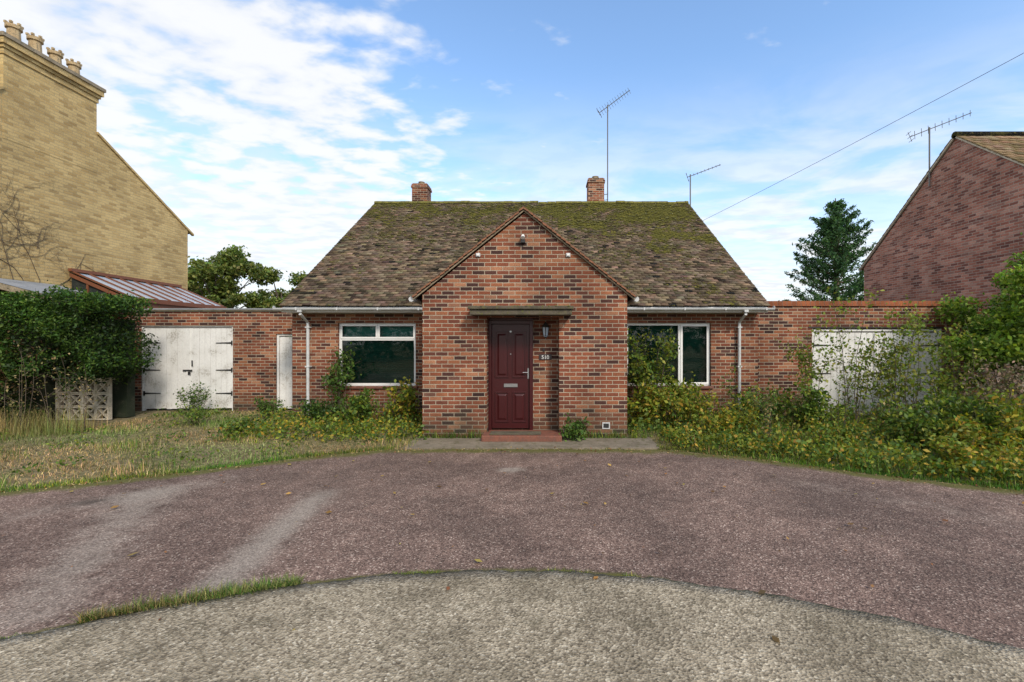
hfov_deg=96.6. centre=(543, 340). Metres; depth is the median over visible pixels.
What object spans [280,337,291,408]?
side door
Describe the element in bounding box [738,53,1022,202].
overhead cable
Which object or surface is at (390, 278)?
roof tiles
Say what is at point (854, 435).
garden shrub
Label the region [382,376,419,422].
yellow shrub
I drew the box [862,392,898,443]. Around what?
tall weed
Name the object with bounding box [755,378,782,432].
tall weed
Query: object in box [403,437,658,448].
paving strip
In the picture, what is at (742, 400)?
garden shrub
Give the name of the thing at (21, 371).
dry weed stalk
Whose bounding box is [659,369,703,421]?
climbing rose
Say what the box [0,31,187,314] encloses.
walls
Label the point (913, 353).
birch sapling
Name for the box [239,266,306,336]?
broadleaf tree
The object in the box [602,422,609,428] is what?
air vent
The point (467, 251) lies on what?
porch roof tiles
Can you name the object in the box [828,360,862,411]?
tall weed
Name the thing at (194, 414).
garden shrub
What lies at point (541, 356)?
house number plate
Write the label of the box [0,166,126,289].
creeper
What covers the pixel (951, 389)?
birch sapling
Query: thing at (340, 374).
climbing rose
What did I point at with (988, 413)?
garden shrub
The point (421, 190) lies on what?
chimney stack
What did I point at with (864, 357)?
birch sapling
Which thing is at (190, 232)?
roof
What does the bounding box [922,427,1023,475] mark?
bramble bush
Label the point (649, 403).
garden shrub
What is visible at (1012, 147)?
roof tiles
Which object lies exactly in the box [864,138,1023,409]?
walls
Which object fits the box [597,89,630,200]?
tv aerial
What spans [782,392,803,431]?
tall weed
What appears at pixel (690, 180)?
tv aerial
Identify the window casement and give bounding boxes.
[335,323,417,388]
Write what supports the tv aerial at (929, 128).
on the verge at (985, 133)
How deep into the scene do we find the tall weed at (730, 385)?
9.52 m
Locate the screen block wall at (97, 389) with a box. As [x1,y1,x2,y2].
[52,377,114,419]
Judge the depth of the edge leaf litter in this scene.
6.62 m
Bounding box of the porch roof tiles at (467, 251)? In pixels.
[411,210,518,296]
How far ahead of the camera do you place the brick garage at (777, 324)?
10.75 m
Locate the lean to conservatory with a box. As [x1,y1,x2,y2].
[68,268,225,327]
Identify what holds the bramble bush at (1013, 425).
on the ground at (142, 415)
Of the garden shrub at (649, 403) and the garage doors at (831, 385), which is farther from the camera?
the garage doors at (831, 385)
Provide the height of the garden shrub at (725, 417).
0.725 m
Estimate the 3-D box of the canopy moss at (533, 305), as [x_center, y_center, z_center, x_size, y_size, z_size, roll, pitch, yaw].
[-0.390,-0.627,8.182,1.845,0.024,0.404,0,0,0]
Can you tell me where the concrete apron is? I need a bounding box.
[0,569,1023,681]
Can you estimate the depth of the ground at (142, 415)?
7.62 m
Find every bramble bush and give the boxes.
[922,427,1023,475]
[938,399,1023,456]
[977,383,1023,444]
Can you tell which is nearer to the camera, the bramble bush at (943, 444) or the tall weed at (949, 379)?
the bramble bush at (943, 444)
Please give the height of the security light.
0.403 m
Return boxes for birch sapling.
[775,306,844,402]
[807,286,908,422]
[849,295,947,435]
[850,332,928,429]
[858,304,937,414]
[907,309,990,422]
[917,330,1005,417]
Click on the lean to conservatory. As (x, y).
(169, 295)
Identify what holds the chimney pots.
on the walls at (109, 205)
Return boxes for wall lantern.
[542,322,548,337]
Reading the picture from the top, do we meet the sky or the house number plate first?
the sky
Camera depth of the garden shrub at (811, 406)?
8.73 m
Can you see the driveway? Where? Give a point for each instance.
(744, 523)
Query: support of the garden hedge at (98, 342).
on the ground at (142, 415)
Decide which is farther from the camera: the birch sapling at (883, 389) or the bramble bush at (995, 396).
the birch sapling at (883, 389)
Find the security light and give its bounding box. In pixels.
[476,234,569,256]
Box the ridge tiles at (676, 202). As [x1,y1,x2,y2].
[374,201,688,203]
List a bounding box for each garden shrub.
[173,381,215,411]
[174,402,222,424]
[216,410,257,436]
[251,394,284,417]
[296,397,346,421]
[335,386,382,423]
[559,413,591,441]
[627,379,663,428]
[654,381,722,427]
[693,400,759,432]
[730,385,794,425]
[777,381,855,432]
[796,405,879,445]
[872,389,959,449]
[920,388,1010,445]
[954,313,1023,405]
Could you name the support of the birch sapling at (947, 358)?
on the ground at (142, 415)
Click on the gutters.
(301, 310)
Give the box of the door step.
[481,430,561,441]
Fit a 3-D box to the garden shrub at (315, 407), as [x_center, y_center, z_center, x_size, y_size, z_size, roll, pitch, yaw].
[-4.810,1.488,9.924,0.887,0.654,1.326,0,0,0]
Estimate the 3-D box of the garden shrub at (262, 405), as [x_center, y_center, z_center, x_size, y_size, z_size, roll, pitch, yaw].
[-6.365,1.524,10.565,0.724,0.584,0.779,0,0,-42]
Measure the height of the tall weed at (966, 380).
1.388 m
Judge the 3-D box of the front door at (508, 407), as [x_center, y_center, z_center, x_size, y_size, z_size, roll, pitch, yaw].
[-0.630,0.631,8.720,0.847,2.138,0.120,0,0,0]
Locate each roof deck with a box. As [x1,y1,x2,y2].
[285,206,764,306]
[417,209,631,300]
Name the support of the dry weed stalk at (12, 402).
on the ground at (142, 415)
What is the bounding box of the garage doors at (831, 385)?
[813,333,937,414]
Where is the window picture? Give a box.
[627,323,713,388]
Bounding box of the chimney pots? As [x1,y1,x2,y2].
[3,20,81,73]
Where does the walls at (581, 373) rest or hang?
on the ground at (142, 415)
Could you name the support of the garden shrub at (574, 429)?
on the ground at (142, 415)
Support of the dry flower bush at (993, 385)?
on the ground at (142, 415)
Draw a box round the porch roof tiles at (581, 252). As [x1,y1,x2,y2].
[528,210,636,296]
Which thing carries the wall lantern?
attached to the walls at (581, 373)
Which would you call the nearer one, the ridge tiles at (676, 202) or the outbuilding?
the outbuilding
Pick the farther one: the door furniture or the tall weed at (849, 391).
the tall weed at (849, 391)
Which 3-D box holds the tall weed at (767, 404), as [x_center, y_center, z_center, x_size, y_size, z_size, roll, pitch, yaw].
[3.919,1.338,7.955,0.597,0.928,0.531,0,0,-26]
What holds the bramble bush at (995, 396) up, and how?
on the ground at (142, 415)
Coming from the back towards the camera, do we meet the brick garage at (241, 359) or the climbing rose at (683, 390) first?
the brick garage at (241, 359)
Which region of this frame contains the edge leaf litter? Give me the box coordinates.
[0,448,1023,494]
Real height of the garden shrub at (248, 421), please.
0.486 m
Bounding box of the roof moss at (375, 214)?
[296,202,760,293]
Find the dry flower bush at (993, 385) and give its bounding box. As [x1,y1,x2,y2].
[941,356,1023,437]
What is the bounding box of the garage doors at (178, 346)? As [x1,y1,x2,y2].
[145,328,231,408]
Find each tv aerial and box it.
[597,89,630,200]
[686,164,720,205]
[908,112,971,185]
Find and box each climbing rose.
[321,342,361,416]
[627,325,679,420]
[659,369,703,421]
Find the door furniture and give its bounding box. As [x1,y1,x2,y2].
[504,331,528,386]
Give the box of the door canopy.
[468,306,573,315]
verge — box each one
[859,131,1023,270]
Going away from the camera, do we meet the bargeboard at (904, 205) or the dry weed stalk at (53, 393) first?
the dry weed stalk at (53, 393)
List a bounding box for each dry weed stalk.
[0,383,49,431]
[2,339,54,433]
[24,353,80,430]
[63,361,109,429]
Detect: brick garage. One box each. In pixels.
[107,308,291,410]
[758,301,983,415]
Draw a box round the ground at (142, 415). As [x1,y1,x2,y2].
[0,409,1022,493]
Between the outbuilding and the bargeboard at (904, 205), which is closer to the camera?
the outbuilding
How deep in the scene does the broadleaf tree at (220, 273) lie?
28.28 m
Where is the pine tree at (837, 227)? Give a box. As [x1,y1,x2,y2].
[778,198,877,332]
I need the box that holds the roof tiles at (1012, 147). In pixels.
[956,136,1023,163]
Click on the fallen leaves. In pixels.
(774, 638)
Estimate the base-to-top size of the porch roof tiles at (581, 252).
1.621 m
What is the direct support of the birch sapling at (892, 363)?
on the ground at (142, 415)
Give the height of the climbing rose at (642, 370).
2.155 m
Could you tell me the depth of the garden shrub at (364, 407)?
9.48 m
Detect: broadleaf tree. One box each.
[188,244,279,307]
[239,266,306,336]
[929,232,1023,383]
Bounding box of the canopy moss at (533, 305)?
[486,305,569,305]
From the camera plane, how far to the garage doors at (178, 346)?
11.75 m
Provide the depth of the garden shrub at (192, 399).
11.22 m
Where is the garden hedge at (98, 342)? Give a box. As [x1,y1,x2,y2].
[0,280,161,424]
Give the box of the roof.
[0,86,193,235]
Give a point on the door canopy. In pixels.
(520, 310)
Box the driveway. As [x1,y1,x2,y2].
[0,449,1023,648]
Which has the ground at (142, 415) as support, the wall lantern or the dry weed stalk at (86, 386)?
the dry weed stalk at (86, 386)
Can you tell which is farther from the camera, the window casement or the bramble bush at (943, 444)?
the window casement
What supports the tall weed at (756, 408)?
on the ground at (142, 415)
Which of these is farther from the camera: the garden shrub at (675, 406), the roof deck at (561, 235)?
the roof deck at (561, 235)
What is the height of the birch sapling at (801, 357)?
2.500 m
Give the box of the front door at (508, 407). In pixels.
[488,318,532,429]
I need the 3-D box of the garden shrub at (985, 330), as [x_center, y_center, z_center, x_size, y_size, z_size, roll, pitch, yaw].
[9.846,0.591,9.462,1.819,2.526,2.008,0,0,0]
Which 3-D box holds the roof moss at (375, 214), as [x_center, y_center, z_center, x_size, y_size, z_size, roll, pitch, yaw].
[-0.422,-2.961,13.180,10.900,3.743,5.398,0,0,0]
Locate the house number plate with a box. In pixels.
[539,349,551,359]
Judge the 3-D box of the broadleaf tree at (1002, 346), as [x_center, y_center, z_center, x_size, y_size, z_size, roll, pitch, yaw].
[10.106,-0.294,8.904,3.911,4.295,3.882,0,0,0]
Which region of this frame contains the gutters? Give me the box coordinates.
[272,297,774,416]
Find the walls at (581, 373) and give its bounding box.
[292,213,757,436]
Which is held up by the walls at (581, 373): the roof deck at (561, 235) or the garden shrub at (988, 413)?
the roof deck at (561, 235)
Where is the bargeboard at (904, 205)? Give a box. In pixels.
[858,139,954,270]
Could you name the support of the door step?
on the paving strip
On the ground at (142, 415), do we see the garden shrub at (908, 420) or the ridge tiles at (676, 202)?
the garden shrub at (908, 420)
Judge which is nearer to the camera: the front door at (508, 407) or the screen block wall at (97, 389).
the front door at (508, 407)
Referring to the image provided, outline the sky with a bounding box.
[0,0,1023,307]
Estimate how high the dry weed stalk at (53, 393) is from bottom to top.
1.572 m
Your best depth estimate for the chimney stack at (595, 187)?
15.95 m
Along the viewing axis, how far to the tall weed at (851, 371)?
7.67 m
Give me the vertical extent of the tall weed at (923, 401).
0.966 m
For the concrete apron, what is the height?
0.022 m
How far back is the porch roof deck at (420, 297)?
8.55 m
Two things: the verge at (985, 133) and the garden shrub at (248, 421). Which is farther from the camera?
the verge at (985, 133)
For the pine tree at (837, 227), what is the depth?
21.53 m
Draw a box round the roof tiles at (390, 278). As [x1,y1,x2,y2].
[278,203,769,305]
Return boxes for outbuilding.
[0,278,89,417]
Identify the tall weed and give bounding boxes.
[713,356,742,409]
[739,381,765,433]
[746,393,777,437]
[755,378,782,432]
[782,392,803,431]
[815,361,868,429]
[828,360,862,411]
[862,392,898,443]
[907,383,942,419]
[921,361,964,407]
[951,362,977,403]
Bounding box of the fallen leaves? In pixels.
[2,446,1023,642]
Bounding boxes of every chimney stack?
[411,181,431,200]
[586,176,604,200]

